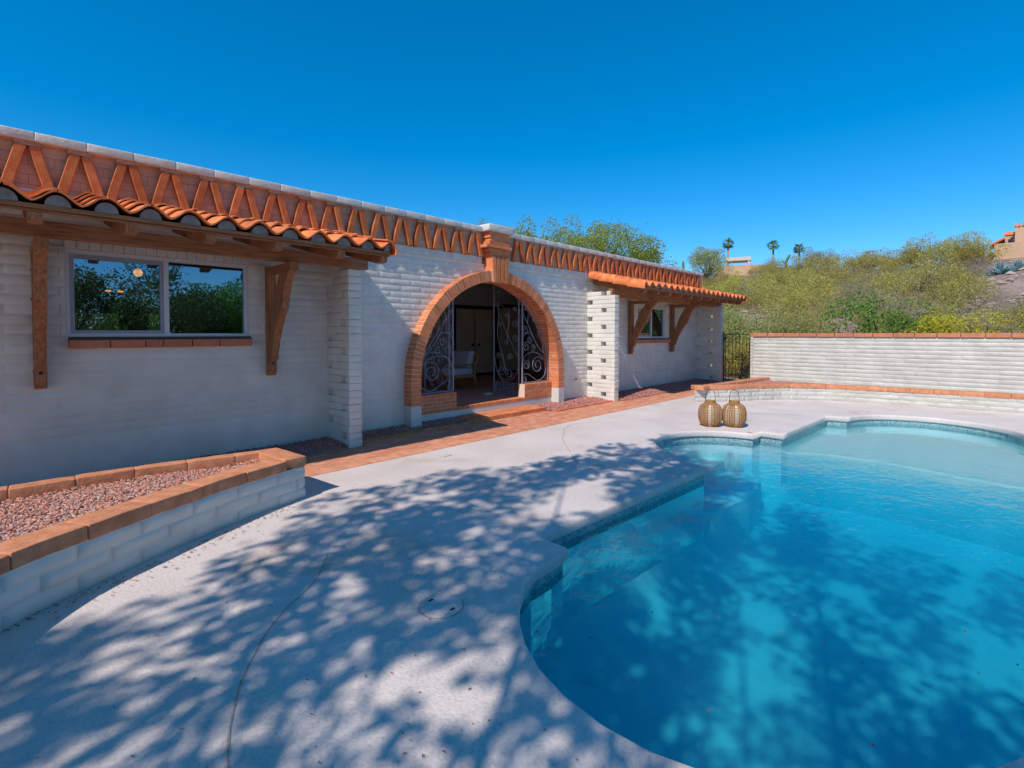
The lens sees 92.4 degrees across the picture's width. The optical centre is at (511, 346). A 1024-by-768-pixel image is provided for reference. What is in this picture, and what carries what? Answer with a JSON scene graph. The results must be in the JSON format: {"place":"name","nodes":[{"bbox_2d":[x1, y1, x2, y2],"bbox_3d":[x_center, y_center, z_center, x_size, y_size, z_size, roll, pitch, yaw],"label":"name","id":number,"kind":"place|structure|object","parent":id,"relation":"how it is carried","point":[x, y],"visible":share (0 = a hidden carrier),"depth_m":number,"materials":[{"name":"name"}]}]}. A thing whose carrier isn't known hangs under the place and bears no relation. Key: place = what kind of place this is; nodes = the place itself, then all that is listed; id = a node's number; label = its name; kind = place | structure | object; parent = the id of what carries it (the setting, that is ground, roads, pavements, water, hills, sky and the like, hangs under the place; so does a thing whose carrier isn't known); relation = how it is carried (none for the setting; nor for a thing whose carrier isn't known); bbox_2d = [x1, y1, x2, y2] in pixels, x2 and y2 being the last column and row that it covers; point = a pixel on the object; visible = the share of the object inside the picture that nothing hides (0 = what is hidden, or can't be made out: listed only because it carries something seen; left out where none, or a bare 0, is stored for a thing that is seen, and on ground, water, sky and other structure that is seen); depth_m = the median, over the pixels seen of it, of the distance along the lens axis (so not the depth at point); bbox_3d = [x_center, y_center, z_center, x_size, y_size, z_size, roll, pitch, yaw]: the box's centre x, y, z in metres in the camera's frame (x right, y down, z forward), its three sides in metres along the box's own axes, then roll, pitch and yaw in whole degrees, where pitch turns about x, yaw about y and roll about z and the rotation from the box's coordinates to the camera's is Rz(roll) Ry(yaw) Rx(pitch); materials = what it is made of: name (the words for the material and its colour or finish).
{"place":"outdoors","nodes":[
{"label":"outdoors","id":0,"kind":"place"},
{"bbox_2d":[0,395,1023,767],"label":"deck","id":1,"kind":"structure","parent":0,"point":[368,651],"depth_m":2.70,"materials":[{"name":"concrete"}]},
{"bbox_2d":[0,448,305,631],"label":"planter","id":2,"kind":"object","parent":1,"relation":"on","point":[62,538],"visible":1,"depth_m":3.67,"materials":[{"name":"brick"}]},
{"bbox_2d":[227,555,327,767],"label":"deck joint","id":3,"kind":"object","parent":1,"relation":"on","point":[228,737],"visible":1,"depth_m":2.29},
{"bbox_2d":[3,419,757,767],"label":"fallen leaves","id":4,"kind":"object","parent":1,"relation":"on","point":[235,597],"visible":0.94,"depth_m":3.05,"materials":[{"name":"brown plant"}]},
{"bbox_2d":[418,593,463,618],"bbox_3d":[-0.423,1.550,2.934,0.272,0.011,0.272,1,2,44],"label":"skimmer lid","id":5,"kind":"object","parent":1,"relation":"on","point":[440,606],"visible":1,"depth_m":2.91,"materials":[{"name":"white plastic"}]},
{"bbox_2d":[698,389,722,426],"bbox_3d":[3.485,1.086,8.626,0.396,0.651,0.404,1,2,44],"label":"lantern","id":6,"kind":"object","parent":1,"relation":"on","point":[710,414],"visible":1,"depth_m":8.51,"materials":[{"name":"wicker"}]},
{"bbox_2d":[722,390,746,427],"bbox_3d":[3.879,1.087,8.565,0.401,0.651,0.404,1,2,44],"label":"lantern","id":7,"kind":"object","parent":1,"relation":"on","point":[734,413],"visible":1,"depth_m":8.45,"materials":[{"name":"wicker"}]},
{"bbox_2d":[691,377,1023,413],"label":"planter","id":8,"kind":"object","parent":1,"relation":"on","point":[759,388],"visible":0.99,"depth_m":11.55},
{"bbox_2d":[0,0,1023,275],"label":"sky","id":9,"kind":"structure","parent":0,"point":[860,126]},
{"bbox_2d":[304,381,725,471],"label":"brick path","id":10,"kind":"structure","parent":0,"point":[389,446],"depth_m":7.88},
{"bbox_2d":[362,417,472,442],"bbox_3d":[-1.661,1.377,8.208,0.532,0.099,2.280,1,2,44],"label":"gravel bed","id":11,"kind":"object","parent":10,"relation":"on","point":[384,433],"visible":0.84,"depth_m":8.13,"materials":[{"name":"gravel"}]},
{"bbox_2d":[457,405,544,423],"bbox_3d":[-0.166,1.341,9.727,0.504,0.109,1.979,1,2,44],"label":"porch step","id":12,"kind":"object","parent":10,"relation":"on","point":[484,416],"visible":0.99,"depth_m":9.55,"materials":[{"name":"brick"}]},
{"bbox_2d":[533,396,612,411],"bbox_3d":[1.371,1.298,11.166,0.776,0.103,2.210,1,2,44],"label":"gravel bed","id":13,"kind":"object","parent":10,"relation":"on","point":[574,403],"visible":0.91,"depth_m":11.01,"materials":[{"name":"gravel"}]},
{"bbox_2d":[605,379,719,400],"bbox_3d":[4.476,1.211,14.269,0.924,0.091,6.168,1,2,44],"label":"gravel bed","id":14,"kind":"object","parent":10,"relation":"on","point":[635,393],"visible":0.88,"depth_m":13.83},
{"bbox_2d":[520,420,1023,767],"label":"pool basin","id":15,"kind":"object","parent":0,"point":[897,609],"visible":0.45,"depth_m":4.49,"materials":[{"name":"blue paint"}]},
{"bbox_2d":[670,449,691,458],"bbox_3d":[2.494,2.205,7.874,0.280,0.940,2.560,1,2,44],"label":"pool step","id":16,"kind":"object","parent":15,"relation":"on","point":[686,452],"visible":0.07,"depth_m":8.08,"materials":[{"name":"blue paint"}]},
{"bbox_2d":[691,458,724,481],"bbox_3d":[2.739,2.291,7.640,0.460,0.780,2.560,1,2,44],"label":"pool step","id":17,"kind":"object","parent":15,"relation":"on","point":[715,467],"visible":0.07,"depth_m":7.98,"materials":[{"name":"blue paint"}]},
{"bbox_2d":[703,470,760,552],"bbox_3d":[2.974,2.393,7.382,1.160,0.590,2.614,1,2,44],"label":"pool step","id":18,"kind":"object","parent":15,"relation":"on","point":[730,497],"visible":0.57,"depth_m":6.83,"materials":[{"name":"blue paint"}]},
{"bbox_2d":[503,414,1023,767],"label":"pool coping","id":19,"kind":"object","parent":15,"relation":"on","point":[525,577],"visible":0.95,"depth_m":3.67,"materials":[{"name":"concrete"}]},
{"bbox_2d":[520,423,1023,675],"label":"wall","id":20,"kind":"structure","parent":15,"relation":"in","point":[600,566],"depth_m":4.74,"materials":[{"name":"tile"}]},
{"bbox_2d":[787,433,1023,556],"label":"pool shelf","id":21,"kind":"object","parent":15,"relation":"on","point":[899,478],"visible":0.73,"depth_m":7.52,"materials":[{"name":"liquid"}]},
{"bbox_2d":[710,257,1023,381],"bbox_3d":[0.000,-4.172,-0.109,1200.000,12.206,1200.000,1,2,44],"label":"ground","id":22,"kind":"structure","parent":0,"point":[1011,289],"depth_m":31.14,"materials":[{"name":"soil"}]},
{"bbox_2d":[92,313,159,330],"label":"leafy shrub","id":23,"kind":"object","parent":22,"relation":"on","point":[104,321],"visible":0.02,"depth_m":11.94,"materials":[{"name":"green plant"}]},
{"bbox_2d":[476,212,682,268],"bbox_3d":[2.468,-2.285,22.669,11.080,7.854,5.794,0,2,2],"label":"mesquite tree","id":24,"kind":"object","parent":22,"relation":"on","point":[636,253],"visible":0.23,"depth_m":21.67,"materials":[{"name":"green plant"}]},
{"bbox_2d":[687,245,734,281],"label":"palo verde","id":25,"kind":"object","parent":22,"relation":"on","point":[699,259],"visible":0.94,"depth_m":73.09,"materials":[{"name":"green plant"}]},
{"bbox_2d":[703,272,726,289],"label":"palo verde","id":26,"kind":"object","parent":22,"relation":"on","point":[713,279],"visible":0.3,"depth_m":55.57,"materials":[{"name":"green plant"}]},
{"bbox_2d":[710,308,740,353],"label":"feathery bush","id":27,"kind":"object","parent":22,"relation":"on","point":[727,323],"visible":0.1,"depth_m":23.42,"materials":[{"name":"green plant"}]},
{"bbox_2d":[722,238,733,265],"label":"palm tree","id":28,"kind":"object","parent":22,"relation":"on","point":[727,245],"visible":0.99,"depth_m":98.56,"materials":[{"name":"green plant"}]},
{"bbox_2d":[710,344,748,374],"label":"bush","id":29,"kind":"object","parent":22,"relation":"on","point":[729,354],"visible":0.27,"depth_m":19.09,"materials":[{"name":"green plant"}]},
{"bbox_2d":[710,306,761,348],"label":"feathery bush","id":30,"kind":"object","parent":22,"relation":"on","point":[729,310],"visible":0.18,"depth_m":23.86,"materials":[{"name":"green plant"}]},
{"bbox_2d":[726,341,748,379],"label":"bush","id":31,"kind":"object","parent":22,"relation":"on","point":[746,367],"visible":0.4,"depth_m":18.54,"materials":[{"name":"green plant"}]},
{"bbox_2d":[725,256,750,264],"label":"pergola","id":32,"kind":"object","parent":22,"relation":"on","point":[740,259],"visible":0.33,"depth_m":79.83,"materials":[{"name":"paint"}]},
{"bbox_2d":[715,264,762,280],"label":"retaining wall","id":33,"kind":"structure","parent":22,"relation":"on","point":[743,268],"depth_m":76.67,"materials":[{"name":"beige paint"}]},
{"bbox_2d":[724,330,756,378],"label":"bush","id":34,"kind":"object","parent":22,"relation":"on","point":[736,356],"visible":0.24,"depth_m":19.09,"materials":[{"name":"green plant"}]},
{"bbox_2d":[722,292,762,311],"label":"palo verde","id":35,"kind":"object","parent":22,"relation":"on","point":[724,305],"visible":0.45,"depth_m":35.94,"materials":[{"name":"green plant"}]},
{"bbox_2d":[720,274,776,294],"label":"palo verde","id":36,"kind":"object","parent":22,"relation":"on","point":[735,284],"visible":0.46,"depth_m":45.75,"materials":[{"name":"green plant"}]},
{"bbox_2d":[721,270,775,293],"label":"palo verde","id":37,"kind":"object","parent":22,"relation":"on","point":[730,277],"visible":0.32,"depth_m":48.55,"materials":[{"name":"green plant"}]},
{"bbox_2d":[710,304,788,355],"bbox_3d":[11.081,-0.360,23.312,3.817,3.768,3.921,1,2,44],"label":"feathery bush","id":38,"kind":"object","parent":22,"relation":"on","point":[765,326],"visible":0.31,"depth_m":22.76,"materials":[{"name":"green plant"}]},
{"bbox_2d":[731,281,773,309],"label":"creosote bush","id":39,"kind":"object","parent":22,"relation":"on","point":[750,290],"visible":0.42,"depth_m":38.41,"materials":[{"name":"green plant"}]},
{"bbox_2d":[723,301,803,346],"bbox_3d":[12.319,-0.340,23.750,4.343,3.704,2.788,0,2,-8],"label":"feathery bush","id":40,"kind":"object","parent":22,"relation":"on","point":[771,315],"visible":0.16,"depth_m":23.62,"materials":[{"name":"green plant"}]},
{"bbox_2d":[746,263,790,285],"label":"palo verde","id":41,"kind":"object","parent":22,"relation":"on","point":[780,275],"visible":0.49,"depth_m":48.02,"materials":[{"name":"green plant"}]},
{"bbox_2d":[767,240,780,259],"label":"palm tree","id":42,"kind":"object","parent":22,"relation":"on","point":[772,243],"visible":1,"depth_m":98.33,"materials":[{"name":"green plant"}]},
{"bbox_2d":[756,258,794,273],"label":"palo verde","id":43,"kind":"object","parent":22,"relation":"on","point":[784,267],"visible":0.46,"depth_m":61.25,"materials":[{"name":"green plant"}]},
{"bbox_2d":[747,278,815,309],"bbox_3d":[19.291,-3.621,34.864,4.197,2.746,3.662,1,2,41],"label":"palo verde","id":44,"kind":"object","parent":22,"relation":"on","point":[782,286],"visible":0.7,"depth_m":34.91,"materials":[{"name":"green plant"}]},
{"bbox_2d":[745,272,817,307],"bbox_3d":[20.745,-4.274,38.322,4.687,3.609,4.632,0,2,-18],"label":"palo verde","id":45,"kind":"object","parent":22,"relation":"on","point":[773,279],"visible":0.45,"depth_m":37.88,"materials":[{"name":"green plant"}]},
{"bbox_2d":[756,288,816,320],"bbox_3d":[17.920,-2.634,32.343,3.491,2.429,3.634,0,2,15],"label":"palo verde","id":46,"kind":"object","parent":22,"relation":"on","point":[787,300],"visible":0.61,"depth_m":32.06,"materials":[{"name":"green plant"}]},
{"bbox_2d":[753,313,835,332],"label":"palo verde","id":47,"kind":"object","parent":22,"relation":"on","point":[797,326],"visible":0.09,"depth_m":23.83,"materials":[{"name":"green plant"}]},
{"bbox_2d":[754,295,837,327],"bbox_3d":[16.838,-1.751,29.238,4.290,2.612,3.893,0,2,-2],"label":"palo verde","id":48,"kind":"object","parent":22,"relation":"on","point":[820,310],"visible":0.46,"depth_m":28.72,"materials":[{"name":"green plant"}]},
{"bbox_2d":[761,304,841,332],"bbox_3d":[13.013,-0.177,22.453,3.994,3.445,2.937,0,2,-17],"label":"feathery bush","id":49,"kind":"object","parent":22,"relation":"on","point":[802,329],"visible":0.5,"depth_m":21.97,"materials":[{"name":"green plant"}]},
{"bbox_2d":[781,267,821,284],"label":"palo verde","id":50,"kind":"object","parent":22,"relation":"on","point":[813,276],"visible":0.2,"depth_m":47.75,"materials":[{"name":"green plant"}]},
{"bbox_2d":[786,249,828,270],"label":"palo verde","id":51,"kind":"object","parent":22,"relation":"on","point":[804,262],"visible":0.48,"depth_m":60.18,"materials":[{"name":"green plant"}]},
{"bbox_2d":[791,246,824,267],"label":"palo verde","id":52,"kind":"object","parent":22,"relation":"on","point":[817,255],"visible":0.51,"depth_m":64.12,"materials":[{"name":"green plant"}]},
{"bbox_2d":[783,265,840,299],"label":"palo verde","id":53,"kind":"object","parent":22,"relation":"on","point":[829,270],"visible":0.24,"depth_m":41.38,"materials":[{"name":"green plant"}]},
{"bbox_2d":[789,271,837,298],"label":"palo verde","id":54,"kind":"object","parent":22,"relation":"on","point":[819,284],"visible":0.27,"depth_m":39.80,"materials":[{"name":"green plant"}]},
{"bbox_2d":[783,274,850,308],"bbox_3d":[22.178,-3.688,35.910,4.234,3.171,4.184,1,2,19],"label":"palo verde","id":55,"kind":"object","parent":22,"relation":"on","point":[822,296],"visible":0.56,"depth_m":35.20,"materials":[{"name":"green plant"}]},
{"bbox_2d":[811,248,847,269],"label":"palo verde","id":56,"kind":"object","parent":22,"relation":"on","point":[832,256],"visible":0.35,"depth_m":62.09,"materials":[{"name":"green plant"}]},
{"bbox_2d":[808,295,851,317],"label":"creosote bush","id":57,"kind":"object","parent":22,"relation":"on","point":[836,306],"visible":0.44,"depth_m":30.99,"materials":[{"name":"green plant"}]},
{"bbox_2d":[806,261,855,280],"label":"palo verde","id":58,"kind":"object","parent":22,"relation":"on","point":[839,271],"visible":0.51,"depth_m":49.26,"materials":[{"name":"green plant"}]},
{"bbox_2d":[816,249,858,274],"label":"palo verde","id":59,"kind":"object","parent":22,"relation":"on","point":[826,261],"visible":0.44,"depth_m":58.78,"materials":[{"name":"green plant"}]},
{"bbox_2d":[829,250,870,273],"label":"palo verde","id":60,"kind":"object","parent":22,"relation":"on","point":[838,262],"visible":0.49,"depth_m":56.33,"materials":[{"name":"green plant"}]},
{"bbox_2d":[838,278,880,298],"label":"creosote bush","id":61,"kind":"object","parent":22,"relation":"on","point":[849,284],"visible":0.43,"depth_m":38.41,"materials":[{"name":"green plant"}]},
{"bbox_2d":[843,248,884,272],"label":"palo verde","id":62,"kind":"object","parent":22,"relation":"on","point":[860,265],"visible":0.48,"depth_m":55.38,"materials":[{"name":"green plant"}]},
{"bbox_2d":[845,300,901,327],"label":"palo verde","id":63,"kind":"object","parent":22,"relation":"on","point":[859,319],"visible":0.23,"depth_m":27.49,"materials":[{"name":"green plant"}]},
{"bbox_2d":[725,259,1023,329],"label":"rocks","id":64,"kind":"object","parent":22,"relation":"on","point":[1011,279],"visible":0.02,"depth_m":33.49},
{"bbox_2d":[855,260,901,280],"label":"palo verde","id":65,"kind":"object","parent":22,"relation":"on","point":[887,269],"visible":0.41,"depth_m":46.65,"materials":[{"name":"green plant"}]},
{"bbox_2d":[845,282,914,310],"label":"creosote bush","id":66,"kind":"object","parent":22,"relation":"on","point":[891,299],"visible":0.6,"depth_m":29.59,"materials":[{"name":"green plant"}]},
{"bbox_2d":[860,247,899,272],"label":"palo verde","id":67,"kind":"object","parent":22,"relation":"on","point":[884,253],"visible":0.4,"depth_m":51.78,"materials":[{"name":"green plant"}]},
{"bbox_2d":[750,333,1023,393],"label":"boundary wall","id":68,"kind":"structure","parent":22,"relation":"on","point":[990,362],"depth_m":11.95,"materials":[{"name":"brick"}]},
{"bbox_2d":[817,287,956,337],"bbox_3d":[13.841,-0.316,18.570,4.452,3.926,4.217,1,2,44],"label":"leafy shrub","id":69,"kind":"object","parent":22,"relation":"on","point":[871,312],"visible":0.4,"depth_m":17.95,"materials":[{"name":"green plant"}]},
{"bbox_2d":[863,249,921,269],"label":"palo verde","id":70,"kind":"object","parent":22,"relation":"on","point":[882,262],"visible":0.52,"depth_m":48.70,"materials":[{"name":"green plant"}]},
{"bbox_2d":[886,248,925,265],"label":"palo verde","id":71,"kind":"object","parent":22,"relation":"on","point":[909,257],"visible":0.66,"depth_m":47.37,"materials":[{"name":"green plant"}]},
{"bbox_2d":[870,248,970,296],"bbox_3d":[26.682,-4.417,32.460,4.315,3.608,4.946,-1,2,-28],"label":"palo verde","id":72,"kind":"object","parent":22,"relation":"on","point":[893,278],"visible":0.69,"depth_m":32.07,"materials":[{"name":"green plant"}]},
{"bbox_2d":[885,314,955,337],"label":"leafy shrub","id":73,"kind":"object","parent":22,"relation":"on","point":[909,327],"visible":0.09,"depth_m":17.33,"materials":[{"name":"green plant"}]},
{"bbox_2d":[898,232,968,260],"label":"palo verde","id":74,"kind":"object","parent":22,"relation":"on","point":[915,249],"visible":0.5,"depth_m":47.08,"materials":[{"name":"green plant"}]},
{"bbox_2d":[923,249,954,271],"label":"creosote bush","id":75,"kind":"object","parent":22,"relation":"on","point":[941,260],"visible":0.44,"depth_m":41.46,"materials":[{"name":"green plant"}]},
{"bbox_2d":[914,286,978,308],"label":"creosote bush","id":76,"kind":"object","parent":22,"relation":"on","point":[921,297],"visible":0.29,"depth_m":28.09,"materials":[{"name":"green plant"}]},
{"bbox_2d":[918,237,975,264],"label":"palo verde","id":77,"kind":"object","parent":22,"relation":"on","point":[936,248],"visible":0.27,"depth_m":43.93,"materials":[{"name":"green plant"}]},
{"bbox_2d":[898,305,998,337],"bbox_3d":[13.983,0.193,15.807,2.867,3.155,1.900,0,2,15],"label":"brittlebush","id":78,"kind":"object","parent":22,"relation":"on","point":[928,319],"visible":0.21,"depth_m":15.84,"materials":[{"name":"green plant"}]},
{"bbox_2d":[903,267,1000,313],"bbox_3d":[23.708,-2.868,26.434,4.050,2.768,3.534,0,2,-9],"label":"palo verde","id":79,"kind":"object","parent":22,"relation":"on","point":[948,290],"visible":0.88,"depth_m":25.88,"materials":[{"name":"green plant"}]},
{"bbox_2d":[918,264,992,297],"bbox_3d":[28.078,-3.858,30.832,3.521,2.575,3.881,0,2,16],"label":"palo verde","id":80,"kind":"object","parent":22,"relation":"on","point":[953,278],"visible":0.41,"depth_m":30.59,"materials":[{"name":"green plant"}]},
{"bbox_2d":[925,238,986,265],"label":"palo verde","id":81,"kind":"object","parent":22,"relation":"on","point":[952,250],"visible":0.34,"depth_m":42.79,"materials":[{"name":"green plant"}]},
{"bbox_2d":[912,309,1003,337],"bbox_3d":[13.550,0.321,14.839,2.350,2.950,2.143,1,2,44],"label":"brittlebush","id":82,"kind":"object","parent":22,"relation":"on","point":[953,318],"visible":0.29,"depth_m":15.05,"materials":[{"name":"yellow plant"}]},
{"bbox_2d":[919,297,997,328],"bbox_3d":[21.587,-1.470,23.913,2.689,1.805,3.080,0,2,-1],"label":"creosote bush","id":83,"kind":"object","parent":22,"relation":"on","point":[958,315],"visible":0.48,"depth_m":23.60,"materials":[{"name":"green plant"}]},
{"bbox_2d":[934,229,994,257],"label":"palo verde","id":84,"kind":"object","parent":22,"relation":"on","point":[978,239],"visible":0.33,"depth_m":42.68,"materials":[{"name":"green plant"}]},
{"bbox_2d":[945,258,984,276],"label":"creosote bush","id":85,"kind":"object","parent":22,"relation":"on","point":[969,264],"visible":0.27,"depth_m":36.47,"materials":[{"name":"green plant"}]},
{"bbox_2d":[941,238,999,267],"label":"palo verde","id":86,"kind":"object","parent":22,"relation":"on","point":[978,249],"visible":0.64,"depth_m":41.00,"materials":[{"name":"green plant"}]},
{"bbox_2d":[938,307,1012,337],"bbox_3d":[14.425,0.303,14.829,2.512,2.985,2.528,1,2,44],"label":"brittlebush","id":87,"kind":"object","parent":22,"relation":"on","point":[976,322],"visible":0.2,"depth_m":14.85,"materials":[{"name":"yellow plant"}]},
{"bbox_2d":[942,242,1012,266],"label":"palo verde","id":88,"kind":"object","parent":22,"relation":"on","point":[954,258],"visible":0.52,"depth_m":41.03,"materials":[{"name":"green plant"}]},
{"bbox_2d":[963,289,1013,308],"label":"dry shrub","id":89,"kind":"object","parent":22,"relation":"on","point":[991,299],"visible":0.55,"depth_m":27.29,"materials":[{"name":"grey plant"}]},
{"bbox_2d":[988,261,1016,273],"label":"agave","id":90,"kind":"object","parent":22,"relation":"on","point":[1003,269],"visible":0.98,"depth_m":37.29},
{"bbox_2d":[986,296,1023,332],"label":"creosote bush","id":91,"kind":"object","parent":22,"relation":"on","point":[1011,314],"visible":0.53,"depth_m":21.79,"materials":[{"name":"green plant"}]},
{"bbox_2d":[988,223,1023,259],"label":"hilltop house","id":92,"kind":"structure","parent":22,"relation":"on","point":[1015,239],"depth_m":42.92,"materials":[{"name":"beige paint"}]},
{"bbox_2d":[1005,302,1023,332],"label":"brittlebush","id":93,"kind":"object","parent":22,"relation":"on","point":[1010,317],"visible":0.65,"depth_m":13.98,"materials":[{"name":"green plant"}]},
{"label":"soil","id":94,"kind":"structure","parent":0,"visible":0},
{"bbox_2d":[8,437,349,488],"bbox_3d":[-4.195,1.443,5.390,0.810,0.090,4.890,1,2,44],"label":"gravel bed","id":95,"kind":"object","parent":94,"relation":"on","point":[314,446],"visible":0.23,"depth_m":6.80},
{"bbox_2d":[0,125,746,487],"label":"house","id":96,"kind":"structure","parent":94,"relation":"on","point":[286,313],"depth_m":6.95,"materials":[{"name":"brick"}]},
{"bbox_2d":[65,249,246,335],"bbox_3d":[-4.193,-0.590,5.944,0.078,0.932,1.792,1,2,44],"label":"window","id":97,"kind":"structure","parent":96,"relation":"in","point":[71,255],"depth_m":5.78,"materials":[{"name":"grey metal"}]},
{"bbox_2d":[430,350,479,387],"bbox_3d":[-1.425,0.582,12.346,0.782,0.949,1.018,1,2,44],"label":"armchair","id":98,"kind":"object","parent":96,"relation":"on","point":[463,361],"visible":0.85,"depth_m":12.27,"materials":[{"name":"grey fabric"}]},
{"bbox_2d":[456,308,474,373],"bbox_3d":[-1.485,-0.147,15.650,0.105,2.085,0.770,1,2,44],"label":"door","id":99,"kind":"structure","parent":96,"relation":"in","point":[464,317],"depth_m":15.63,"materials":[{"name":"black paint"}]},
{"bbox_2d":[475,309,492,372],"bbox_3d":[-0.911,-0.163,16.243,0.105,2.085,0.760,1,2,44],"label":"door","id":100,"kind":"structure","parent":96,"relation":"in","point":[483,318],"depth_m":16.23,"materials":[{"name":"paint"}]},
{"bbox_2d":[499,308,523,370],"bbox_3d":[-0.030,-0.228,17.199,0.040,2.165,1.300,1,2,44],"label":"closet door","id":101,"kind":"structure","parent":96,"relation":"in","point":[511,364],"depth_m":17.15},
{"bbox_2d":[638,307,664,337],"bbox_3d":[4.090,-0.692,14.507,0.078,0.885,1.640,1,2,44],"label":"window","id":102,"kind":"structure","parent":96,"relation":"in","point":[654,328],"depth_m":14.73,"materials":[{"name":"grey metal"}]},
{"bbox_2d":[723,332,749,381],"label":"side gate","id":103,"kind":"structure","parent":96,"relation":"attached to","point":[724,343],"depth_m":16.09,"materials":[{"name":"metal"}]},
{"bbox_2d":[305,393,694,477],"bbox_3d":[-0.589,1.461,7.497,0.215,0.067,23.900,1,2,44],"label":"brick border","id":104,"kind":"object","parent":94,"relation":"on","point":[382,458],"visible":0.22,"depth_m":7.29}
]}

